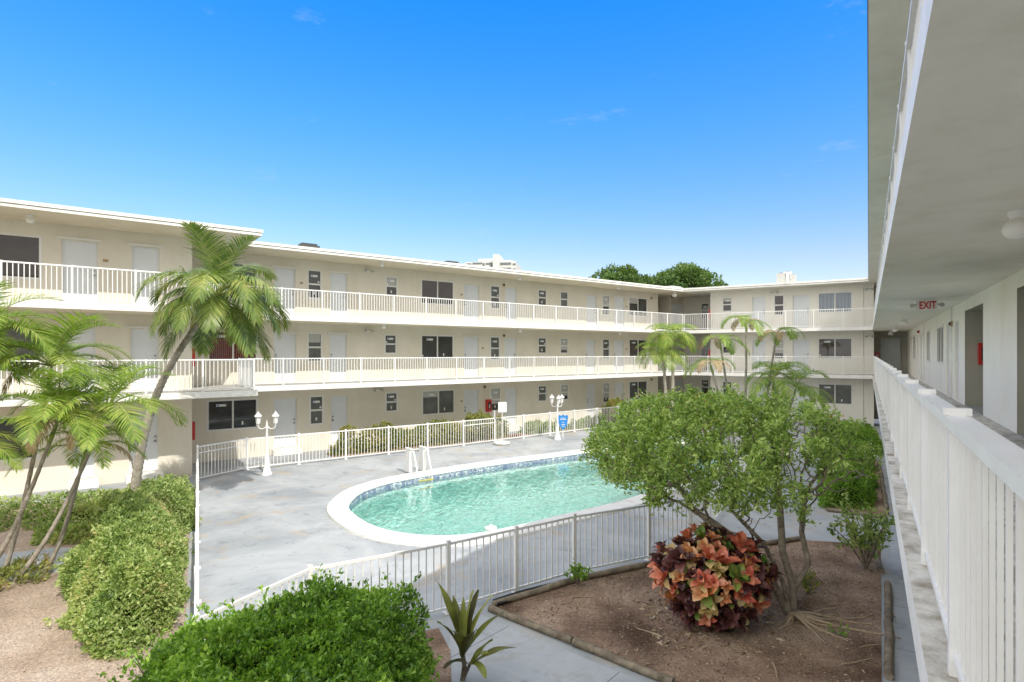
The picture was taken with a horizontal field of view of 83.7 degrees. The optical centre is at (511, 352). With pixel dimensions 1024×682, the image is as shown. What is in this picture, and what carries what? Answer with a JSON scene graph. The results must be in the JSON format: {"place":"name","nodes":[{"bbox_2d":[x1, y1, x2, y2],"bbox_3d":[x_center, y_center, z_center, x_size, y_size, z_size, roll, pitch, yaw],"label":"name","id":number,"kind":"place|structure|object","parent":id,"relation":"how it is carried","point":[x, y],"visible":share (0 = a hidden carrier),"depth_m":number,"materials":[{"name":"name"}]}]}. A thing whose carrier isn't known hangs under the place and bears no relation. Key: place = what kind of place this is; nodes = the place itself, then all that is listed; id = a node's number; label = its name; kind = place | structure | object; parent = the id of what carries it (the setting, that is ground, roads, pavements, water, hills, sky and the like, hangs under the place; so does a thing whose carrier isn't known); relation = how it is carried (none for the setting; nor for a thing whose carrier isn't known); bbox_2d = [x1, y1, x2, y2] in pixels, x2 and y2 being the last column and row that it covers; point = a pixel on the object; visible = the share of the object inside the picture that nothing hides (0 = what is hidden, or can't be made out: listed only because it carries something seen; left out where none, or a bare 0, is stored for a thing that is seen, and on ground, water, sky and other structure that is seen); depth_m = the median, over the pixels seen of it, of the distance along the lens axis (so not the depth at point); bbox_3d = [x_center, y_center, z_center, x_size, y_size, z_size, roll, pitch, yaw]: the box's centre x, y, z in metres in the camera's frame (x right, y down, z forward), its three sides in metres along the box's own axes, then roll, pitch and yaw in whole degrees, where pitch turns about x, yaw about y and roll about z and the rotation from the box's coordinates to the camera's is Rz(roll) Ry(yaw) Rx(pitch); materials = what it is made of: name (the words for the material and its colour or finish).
{"place":"outdoors","nodes":[
{"label":"outdoors","id":0,"kind":"place"},
{"bbox_2d":[0,548,70,581],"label":"path","id":1,"kind":"structure","parent":0,"point":[40,555],"depth_m":11.52,"materials":[{"name":"concrete"}]},
{"bbox_2d":[0,320,52,385],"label":"clump palm","id":2,"kind":"object","parent":1,"relation":"on","point":[16,365],"visible":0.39,"depth_m":9.95,"materials":[{"name":"green plant"}]},
{"bbox_2d":[0,280,73,367],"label":"clump palm","id":3,"kind":"object","parent":1,"relation":"on","point":[3,316],"visible":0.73,"depth_m":9.74,"materials":[{"name":"green plant"}]},
{"bbox_2d":[0,308,133,580],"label":"clump palm","id":4,"kind":"object","parent":1,"relation":"on","point":[62,357],"visible":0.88,"depth_m":10.08,"materials":[{"name":"green plant"}]},
{"bbox_2d":[4,408,148,574],"bbox_3d":[-7.896,2.573,10.543,2.039,3.176,2.295,0,0,0],"label":"clump palm","id":5,"kind":"object","parent":1,"relation":"on","point":[101,460],"visible":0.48,"depth_m":10.56,"materials":[{"name":"green plant"}]},
{"bbox_2d":[0,484,190,681],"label":"soil","id":6,"kind":"structure","parent":0,"point":[56,666],"depth_m":8.23,"materials":[{"name":"soil"}]},
{"bbox_2d":[0,394,30,473],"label":"clump palm","id":7,"kind":"object","parent":6,"relation":"on","point":[9,459],"visible":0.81,"depth_m":8.98,"materials":[{"name":"green plant"}]},
{"bbox_2d":[0,552,53,590],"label":"shrub","id":8,"kind":"object","parent":6,"relation":"on","point":[14,566],"visible":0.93,"depth_m":10.25,"materials":[{"name":"green plant"}]},
{"bbox_2d":[29,519,95,545],"bbox_3d":[-9.626,3.929,12.604,2.372,0.557,1.101,0,0,0],"label":"shrub row","id":9,"kind":"object","parent":6,"relation":"on","point":[83,530],"visible":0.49,"depth_m":12.41,"materials":[{"name":"green plant"}]},
{"bbox_2d":[0,361,131,557],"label":"clump palm","id":10,"kind":"object","parent":6,"relation":"on","point":[33,431],"visible":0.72,"depth_m":9.55,"materials":[{"name":"green plant"}]},
{"bbox_2d":[5,359,188,584],"bbox_3d":[-7.508,2.142,10.316,2.880,4.051,2.669,0,0,0],"label":"clump palm","id":11,"kind":"object","parent":6,"relation":"on","point":[95,397],"visible":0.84,"depth_m":10.09,"materials":[{"name":"green plant"}]},
{"bbox_2d":[0,474,195,531],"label":"shrub row","id":12,"kind":"object","parent":6,"relation":"on","point":[80,514],"visible":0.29,"depth_m":13.90,"materials":[{"name":"green plant"}]},
{"bbox_2d":[42,473,202,660],"bbox_3d":[-7.065,3.535,11.091,5.010,1.582,7.082,0,0,0],"label":"hedge","id":13,"kind":"object","parent":6,"relation":"on","point":[134,557],"visible":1,"depth_m":8.90,"materials":[{"name":"green plant"}]},
{"bbox_2d":[118,628,168,676],"bbox_3d":[-4.555,3.861,7.187,0.489,0.547,0.611,0,0,38],"label":"weed","id":14,"kind":"object","parent":6,"relation":"on","point":[135,660],"visible":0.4,"depth_m":7.08,"materials":[{"name":"green plant"}]},
{"bbox_2d":[130,220,292,490],"bbox_3d":[-7.755,0.514,14.558,4.146,7.307,3.639,0,0,-24],"label":"palm tree","id":15,"kind":"object","parent":6,"relation":"on","point":[213,307],"visible":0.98,"depth_m":14.26,"materials":[{"name":"green plant"}]},
{"bbox_2d":[406,628,451,681],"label":"soil","id":16,"kind":"structure","parent":0,"point":[438,644],"depth_m":7.85,"materials":[{"name":"soil"}]},
{"bbox_2d":[96,562,441,681],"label":"hedge","id":17,"kind":"object","parent":16,"relation":"on","point":[321,631],"visible":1,"depth_m":5.70,"materials":[{"name":"green plant"}]},
{"bbox_2d":[327,433,532,457],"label":"soil","id":18,"kind":"structure","parent":0,"point":[413,447],"depth_m":25.31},
{"bbox_2d":[327,418,466,455],"bbox_3d":[-4.784,3.556,24.881,5.508,1.393,4.547,0,0,0],"label":"hedge","id":19,"kind":"object","parent":18,"relation":"on","point":[398,443],"visible":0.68,"depth_m":24.46,"materials":[{"name":"green plant"}]},
{"bbox_2d":[460,408,508,440],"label":"hedge","id":20,"kind":"object","parent":18,"relation":"on","point":[477,415],"visible":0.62,"depth_m":27.14,"materials":[{"name":"green plant"}]},
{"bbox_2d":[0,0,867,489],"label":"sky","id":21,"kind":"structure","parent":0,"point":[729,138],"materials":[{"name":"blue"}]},
{"bbox_2d":[1,419,899,681],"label":"pool deck","id":22,"kind":"structure","parent":0,"point":[257,529],"depth_m":12.90,"materials":[{"name":"concrete"}]},
{"bbox_2d":[254,411,278,475],"bbox_3d":[-8.282,3.043,19.309,0.810,2.167,0.331,0,0,-9],"label":"lamp post","id":23,"kind":"object","parent":22,"relation":"on","point":[266,468],"visible":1,"depth_m":19.26,"materials":[{"name":"white metal"}]},
{"bbox_2d":[0,198,697,495],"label":"apartment building","id":24,"kind":"structure","parent":22,"relation":"on","point":[439,347],"depth_m":23.84,"materials":[{"name":"beige paint"}]},
{"bbox_2d":[0,415,39,462],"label":"window","id":25,"kind":"structure","parent":24,"relation":"in","point":[3,427],"depth_m":16.61,"materials":[{"name":"clear glass"}]},
{"bbox_2d":[0,232,41,279],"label":"window","id":26,"kind":"structure","parent":24,"relation":"in","point":[13,246],"depth_m":16.72,"materials":[{"name":"brown glass"}]},
{"bbox_2d":[0,325,41,369],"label":"window","id":27,"kind":"structure","parent":24,"relation":"in","point":[17,336],"depth_m":16.72,"materials":[{"name":"glass"}]},
{"bbox_2d":[57,236,101,302],"bbox_3d":[-13.271,-2.465,17.556,1.092,2.090,0.170,0,0,-37],"label":"door","id":28,"kind":"structure","parent":24,"relation":"in","point":[76,253],"depth_m":17.58,"materials":[{"name":"paint"}]},
{"bbox_2d":[60,324,99,391],"bbox_3d":[-13.266,0.185,17.559,0.983,2.090,0.170,0,0,-37],"label":"door","id":29,"kind":"structure","parent":24,"relation":"in","point":[90,337],"depth_m":17.68,"materials":[{"name":"paint"}]},
{"bbox_2d":[72,414,94,479],"bbox_3d":[-13.218,2.881,17.634,0.547,1.998,0.110,0,0,-37],"label":"door","id":30,"kind":"structure","parent":24,"relation":"in","point":[89,471],"depth_m":17.69,"materials":[{"name":"paint"}]},
{"bbox_2d":[127,326,160,389],"bbox_3d":[-11.933,0.185,18.569,0.971,2.090,0.170,0,0,-37],"label":"door","id":31,"kind":"structure","parent":24,"relation":"in","point":[143,347],"depth_m":18.59,"materials":[{"name":"paint"}]},
{"bbox_2d":[129,410,158,473],"bbox_3d":[-11.972,2.881,18.578,0.818,1.998,0.110,0,0,-37],"label":"door","id":32,"kind":"structure","parent":24,"relation":"in","point":[152,449],"depth_m":18.71,"materials":[{"name":"paint"}]},
{"bbox_2d":[128,243,162,304],"bbox_3d":[-11.913,-2.465,18.585,0.955,2.090,0.170,0,0,-37],"label":"door","id":33,"kind":"structure","parent":24,"relation":"in","point":[143,258],"depth_m":18.59,"materials":[{"name":"paint"}]},
{"bbox_2d":[206,398,257,431],"bbox_3d":[-10.829,2.400,22.162,1.830,1.220,0.087,0,0,-37],"label":"window","id":34,"kind":"structure","parent":24,"relation":"in","point":[221,414],"depth_m":22.12,"materials":[{"name":"black glass"}]},
{"bbox_2d":[207,330,257,361],"bbox_3d":[-10.825,-0.250,22.165,1.796,1.220,0.087,0,0,-37],"label":"window","id":35,"kind":"structure","parent":24,"relation":"in","point":[225,351],"depth_m":22.01,"materials":[{"name":"red glass"}]},
{"bbox_2d":[272,265,297,314],"bbox_3d":[-9.282,-2.465,23.339,1.033,2.090,0.170,0,0,-37],"label":"door","id":36,"kind":"structure","parent":24,"relation":"in","point":[286,277],"depth_m":23.42,"materials":[{"name":"paint"}]},
{"bbox_2d":[271,331,298,382],"bbox_3d":[-9.278,0.185,23.343,1.094,2.090,0.170,0,0,-37],"label":"door","id":37,"kind":"structure","parent":24,"relation":"in","point":[285,347],"depth_m":23.39,"materials":[{"name":"paint"}]},
{"bbox_2d":[274,398,296,447],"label":"door","id":38,"kind":"structure","parent":24,"relation":"in","point":[286,409],"depth_m":23.40,"materials":[{"name":"paint"}]},
{"bbox_2d":[307,269,321,299],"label":"window","id":39,"kind":"structure","parent":24,"relation":"in","point":[314,276],"depth_m":24.06,"materials":[{"name":"clear glass"}]},
{"bbox_2d":[307,332,322,361],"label":"window","id":40,"kind":"structure","parent":24,"relation":"in","point":[314,339],"depth_m":24.07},
{"bbox_2d":[309,395,323,425],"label":"window","id":41,"kind":"structure","parent":24,"relation":"in","point":[316,402],"depth_m":24.11,"materials":[{"name":"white glass"}]},
{"bbox_2d":[327,332,349,380],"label":"door","id":42,"kind":"structure","parent":24,"relation":"in","point":[338,343],"depth_m":24.73,"materials":[{"name":"paint"}]},
{"bbox_2d":[328,270,349,316],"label":"door","id":43,"kind":"structure","parent":24,"relation":"in","point":[338,281],"depth_m":24.73,"materials":[{"name":"paint"}]},
{"bbox_2d":[331,396,346,442],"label":"door","id":44,"kind":"structure","parent":24,"relation":"in","point":[338,403],"depth_m":24.70,"materials":[{"name":"paint"}]},
{"bbox_2d":[384,334,396,353],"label":"window","id":45,"kind":"structure","parent":24,"relation":"in","point":[390,340],"depth_m":26.15,"materials":[{"name":"clear glass"}]},
{"bbox_2d":[385,275,397,296],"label":"window","id":46,"kind":"structure","parent":24,"relation":"in","point":[391,282],"depth_m":26.18,"materials":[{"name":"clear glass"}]},
{"bbox_2d":[385,392,397,412],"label":"window","id":47,"kind":"structure","parent":24,"relation":"in","point":[391,398],"depth_m":26.17,"materials":[{"name":"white glass"}]},
{"bbox_2d":[421,278,453,305],"bbox_3d":[-3.609,-2.900,27.635,1.850,1.220,0.087,0,0,-37],"label":"window","id":48,"kind":"structure","parent":24,"relation":"in","point":[432,288],"depth_m":27.61,"materials":[{"name":"brown glass"}]},
{"bbox_2d":[421,334,453,359],"bbox_3d":[-3.612,-0.250,27.633,1.842,1.220,0.087,0,0,-37],"label":"window","id":49,"kind":"structure","parent":24,"relation":"in","point":[431,345],"depth_m":27.61,"materials":[{"name":"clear glass"}]},
{"bbox_2d":[422,389,454,415],"bbox_3d":[-3.571,2.400,27.663,1.846,1.220,0.087,0,0,-37],"label":"window","id":50,"kind":"structure","parent":24,"relation":"in","point":[441,401],"depth_m":27.64,"materials":[{"name":"black glass"}]},
{"bbox_2d":[464,284,478,321],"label":"door","id":51,"kind":"structure","parent":24,"relation":"in","point":[471,292],"depth_m":28.89,"materials":[{"name":"paint"}]},
{"bbox_2d":[462,335,480,376],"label":"door","id":52,"kind":"structure","parent":24,"relation":"in","point":[470,341],"depth_m":28.87,"materials":[{"name":"paint"}]},
{"bbox_2d":[464,390,478,428],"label":"door","id":53,"kind":"structure","parent":24,"relation":"in","point":[471,397],"depth_m":28.87,"materials":[{"name":"paint"}]},
{"bbox_2d":[505,338,515,375],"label":"door","id":54,"kind":"structure","parent":24,"relation":"in","point":[510,343],"depth_m":30.36,"materials":[{"name":"paint"}]},
{"bbox_2d":[505,388,515,425],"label":"door","id":55,"kind":"structure","parent":24,"relation":"in","point":[510,393],"depth_m":30.36,"materials":[{"name":"paint"}]},
{"bbox_2d":[505,288,516,323],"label":"door","id":56,"kind":"structure","parent":24,"relation":"in","point":[510,293],"depth_m":30.39,"materials":[{"name":"paint"}]},
{"bbox_2d":[586,339,594,372],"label":"door","id":57,"kind":"structure","parent":24,"relation":"in","point":[590,344],"depth_m":33.95,"materials":[{"name":"paint"}]},
{"bbox_2d":[614,340,623,371],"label":"door","id":58,"kind":"structure","parent":24,"relation":"in","point":[618,344],"depth_m":35.42,"materials":[{"name":"paint"}]},
{"bbox_2d":[629,297,646,316],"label":"window","id":59,"kind":"structure","parent":24,"relation":"in","point":[635,303],"depth_m":36.42,"materials":[{"name":"clear glass"}]},
{"bbox_2d":[629,339,646,357],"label":"window","id":60,"kind":"structure","parent":24,"relation":"in","point":[633,343],"depth_m":36.37,"materials":[{"name":"brown glass"}]},
{"bbox_2d":[629,380,646,399],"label":"window","id":61,"kind":"structure","parent":24,"relation":"in","point":[633,385],"depth_m":36.43,"materials":[{"name":"clear glass"}]},
{"bbox_2d":[192,406,770,621],"bbox_3d":[2.212,3.404,19.875,25.809,1.447,14.646,0,0,-38],"label":"pool fence","id":62,"kind":"object","parent":22,"relation":"on","point":[310,569],"visible":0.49,"depth_m":10.82,"materials":[{"name":"white metal"}]},
{"bbox_2d":[326,442,731,546],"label":"swimming pool","id":63,"kind":"structure","parent":22,"relation":"in","point":[431,527],"depth_m":18.64,"materials":[{"name":"liquid"}]},
{"bbox_2d":[405,446,432,488],"bbox_3d":[-3.151,4.020,19.412,0.623,1.550,0.880,0,0,-37],"label":"pool ladder","id":64,"kind":"object","parent":63,"relation":"attached to","point":[423,451],"visible":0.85,"depth_m":19.45,"materials":[{"name":"white metal"}]},
{"bbox_2d":[487,605,573,643],"bbox_3d":[0.248,4.083,8.608,1.603,0.111,0.119,0,0,41],"label":"edging timber","id":65,"kind":"object","parent":22,"relation":"on","point":[540,628],"visible":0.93,"depth_m":8.52,"materials":[{"name":"wood"}]},
{"bbox_2d":[571,637,674,681],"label":"edging timber","id":66,"kind":"object","parent":22,"relation":"on","point":[653,674],"visible":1,"depth_m":7.52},
{"bbox_2d":[634,340,691,396],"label":"twin palm","id":67,"kind":"object","parent":22,"relation":"on","point":[662,356],"visible":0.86,"depth_m":28.02,"materials":[{"name":"green plant"}]},
{"bbox_2d":[643,322,698,436],"bbox_3d":[7.737,1.313,27.913,2.745,5.658,2.850,0,0,21],"label":"twin palm","id":68,"kind":"object","parent":22,"relation":"on","point":[668,338],"visible":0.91,"depth_m":27.70,"materials":[{"name":"green plant"}]},
{"bbox_2d":[683,358,735,447],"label":"thin palm","id":69,"kind":"object","parent":22,"relation":"on","point":[715,360],"visible":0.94,"depth_m":19.73,"materials":[{"name":"green plant"}]},
{"bbox_2d":[700,334,750,452],"bbox_3d":[7.375,1.752,20.102,1.783,4.772,1.603,0,0,-28],"label":"thin palm","id":70,"kind":"object","parent":22,"relation":"on","point":[723,339],"visible":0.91,"depth_m":20.08,"materials":[{"name":"green plant"}]},
{"bbox_2d":[721,315,772,441],"bbox_3d":[8.132,1.414,19.923,1.640,5.442,1.792,0,0,-43],"label":"thin palm","id":71,"kind":"object","parent":22,"relation":"on","point":[753,323],"visible":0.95,"depth_m":19.96,"materials":[{"name":"green plant"}]},
{"bbox_2d":[743,360,811,456],"bbox_3d":[9.046,2.192,19.665,2.067,3.902,2.563,0,0,17],"label":"thin palm","id":72,"kind":"object","parent":22,"relation":"on","point":[786,365],"visible":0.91,"depth_m":19.30,"materials":[{"name":"green plant"}]},
{"bbox_2d":[754,327,804,403],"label":"thin palm","id":73,"kind":"object","parent":22,"relation":"on","point":[790,332],"visible":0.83,"depth_m":20.18,"materials":[{"name":"green plant"}]},
{"bbox_2d":[684,278,876,425],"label":"apartment building","id":74,"kind":"structure","parent":22,"relation":"on","point":[832,320],"depth_m":33.83,"materials":[{"name":"paint"}]},
{"bbox_2d":[753,340,764,371],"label":"door","id":75,"kind":"structure","parent":74,"relation":"in","point":[759,350],"depth_m":35.22,"materials":[{"name":"paint"}]},
{"bbox_2d":[753,297,764,328],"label":"door","id":76,"kind":"structure","parent":74,"relation":"in","point":[758,302],"depth_m":35.22,"materials":[{"name":"paint"}]},
{"bbox_2d":[793,340,809,371],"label":"door","id":77,"kind":"structure","parent":74,"relation":"in","point":[800,347],"depth_m":33.99,"materials":[{"name":"paint"}]},
{"bbox_2d":[793,295,809,327],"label":"door","id":78,"kind":"structure","parent":74,"relation":"in","point":[800,302],"depth_m":33.99,"materials":[{"name":"paint"}]},
{"bbox_2d":[818,383,852,404],"bbox_3d":[18.674,2.400,33.041,1.767,1.220,0.087,0,0,32],"label":"window","id":79,"kind":"structure","parent":74,"relation":"in","point":[842,394],"depth_m":32.95,"materials":[{"name":"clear glass"}]},
{"bbox_2d":[818,337,852,358],"bbox_3d":[18.674,-0.250,33.041,1.767,1.220,0.087,0,0,32],"label":"window","id":80,"kind":"structure","parent":74,"relation":"in","point":[826,346],"depth_m":33.00,"materials":[{"name":"grey glass"}]},
{"bbox_2d":[818,291,852,312],"bbox_3d":[18.674,-2.900,33.041,1.767,1.220,0.087,0,0,32],"label":"window","id":81,"kind":"structure","parent":74,"relation":"in","point":[840,300],"depth_m":33.00,"materials":[{"name":"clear glass"}]},
{"bbox_2d":[757,368,836,418],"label":"thin palm","id":82,"kind":"object","parent":22,"relation":"on","point":[793,375],"visible":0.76,"depth_m":19.73,"materials":[{"name":"green plant"}]},
{"bbox_2d":[884,580,891,620],"bbox_3d":[6.195,4.080,9.424,0.125,0.111,1.633,0,0,33],"label":"edging timber","id":83,"kind":"object","parent":22,"relation":"on","point":[887,599],"visible":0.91,"depth_m":9.34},
{"bbox_2d":[883,617,893,679],"bbox_3d":[5.235,4.080,7.941,0.137,0.106,1.774,0,0,33],"label":"edging timber","id":84,"kind":"object","parent":22,"relation":"on","point":[889,652],"visible":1,"depth_m":7.79,"materials":[{"name":"wood"}]},
{"bbox_2d":[867,0,1023,681],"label":"apartment building","id":85,"kind":"structure","parent":22,"relation":"on","point":[945,84],"depth_m":3.79,"materials":[{"name":"white paint"}]},
{"bbox_2d":[880,337,900,369],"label":"door","id":86,"kind":"structure","parent":85,"relation":"in","point":[890,347],"depth_m":32.86,"materials":[{"name":"grey paint"}]},
{"bbox_2d":[910,299,944,309],"bbox_3d":[9.467,-1.097,13.045,0.650,0.245,0.118,0,0,32],"label":"exit sign","id":87,"kind":"object","parent":85,"relation":"hanging from","point":[926,304],"visible":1,"depth_m":13.03,"materials":[{"name":"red plastic"}]},
{"bbox_2d":[937,324,943,364],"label":"window","id":88,"kind":"structure","parent":85,"relation":"in","point":[940,329],"depth_m":17.86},
{"bbox_2d":[1001,209,1023,239],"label":"ceiling light","id":89,"kind":"object","parent":85,"relation":"hanging from","point":[1012,228],"visible":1,"depth_m":4.89,"materials":[{"name":"glass"}]},
{"bbox_2d":[465,254,520,269],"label":"apartment tower","id":90,"kind":"structure","parent":0,"point":[497,261],"depth_m":169.49,"materials":[{"name":"paint"}]},
{"bbox_2d":[352,449,716,528],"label":"water","id":91,"kind":"structure","parent":0,"point":[550,465],"depth_m":19.05,"materials":[{"name":"liquid"}]},
{"bbox_2d":[450,614,641,681],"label":"path","id":92,"kind":"structure","parent":0,"point":[529,658],"depth_m":7.61,"materials":[{"name":"concrete"}]},
{"bbox_2d":[437,581,515,681],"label":"dracaena","id":93,"kind":"object","parent":92,"relation":"on","point":[464,636],"visible":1,"depth_m":7.24,"materials":[{"name":"green plant"}]},
{"bbox_2d":[588,262,658,285],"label":"background tree","id":94,"kind":"object","parent":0,"point":[622,273],"visible":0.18,"depth_m":61.89,"materials":[{"name":"green plant"}]},
{"bbox_2d":[647,262,728,287],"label":"background tree","id":95,"kind":"object","parent":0,"point":[686,275],"visible":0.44,"depth_m":62.22,"materials":[{"name":"green plant"}]},
{"bbox_2d":[496,540,881,681],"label":"soil","id":96,"kind":"structure","parent":0,"point":[848,595],"depth_m":8.53,"materials":[{"name":"soil"}]},
{"bbox_2d":[492,577,578,605],"bbox_3d":[0.449,4.080,9.787,1.823,0.121,0.131,0,0,-34],"label":"edging timber","id":97,"kind":"object","parent":96,"relation":"on","point":[541,589],"visible":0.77,"depth_m":9.71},
{"bbox_2d":[563,558,593,584],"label":"weed","id":98,"kind":"object","parent":96,"relation":"on","point":[577,574],"visible":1,"depth_m":10.07,"materials":[{"name":"green plant"}]},
{"bbox_2d":[581,561,650,580],"bbox_3d":[2.001,4.080,10.705,1.679,0.121,0.132,0,0,-27],"label":"edging timber","id":99,"kind":"object","parent":96,"relation":"on","point":[616,570],"visible":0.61,"depth_m":10.65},
{"bbox_2d":[636,595,784,654],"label":"leaf litter","id":100,"kind":"object","parent":96,"relation":"on","point":[695,625],"visible":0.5,"depth_m":8.45,"materials":[{"name":"plant"}]},
{"bbox_2d":[647,521,784,632],"bbox_3d":[3.044,3.445,8.732,2.005,1.567,1.600,0,0,0],"label":"croton bush","id":101,"kind":"object","parent":96,"relation":"on","point":[710,571],"visible":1,"depth_m":8.32,"materials":[{"name":"multicoloured plant"}]},
{"bbox_2d":[578,376,900,642],"bbox_3d":[3.527,2.282,9.920,4.805,3.711,4.593,0,0,0],"label":"flowering tree","id":102,"kind":"object","parent":96,"relation":"on","point":[659,425],"visible":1,"depth_m":8.89,"materials":[{"name":"plant"}]},
{"bbox_2d":[827,492,895,568],"bbox_3d":[6.785,3.476,10.820,1.112,1.328,1.437,0,0,-40],"label":"young shrub","id":103,"kind":"object","parent":96,"relation":"on","point":[875,540],"visible":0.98,"depth_m":10.82,"materials":[{"name":"green plant"}]},
{"bbox_2d":[825,461,884,517],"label":"soil","id":104,"kind":"structure","parent":0,"point":[879,504],"depth_m":15.49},
{"bbox_2d":[814,433,879,509],"bbox_3d":[10.685,3.574,18.476,5.070,1.253,7.178,0,0,0],"label":"hedge","id":105,"kind":"object","parent":104,"relation":"on","point":[863,488],"visible":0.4,"depth_m":15.52,"materials":[{"name":"green plant"}]},
{"bbox_2d":[878,428,919,681],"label":"walkway","id":106,"kind":"structure","parent":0,"point":[908,667],"depth_m":9.04,"materials":[{"name":"concrete"}]},
{"label":"soil","id":107,"kind":"structure","parent":0,"visible":0},
{"bbox_2d":[518,415,606,433],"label":"hedge","id":108,"kind":"object","parent":107,"relation":"on","point":[534,423],"visible":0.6,"depth_m":29.95,"materials":[{"name":"green plant"}]},
{"label":"soil","id":109,"kind":"structure","parent":0,"visible":0},
{"bbox_2d":[818,419,883,455],"bbox_3d":[15.124,3.658,25.436,3.953,1.191,5.411,0,0,0],"label":"hedge","id":110,"kind":"object","parent":109,"relation":"on","point":[872,434],"visible":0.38,"depth_m":23.91,"materials":[{"name":"green plant"}]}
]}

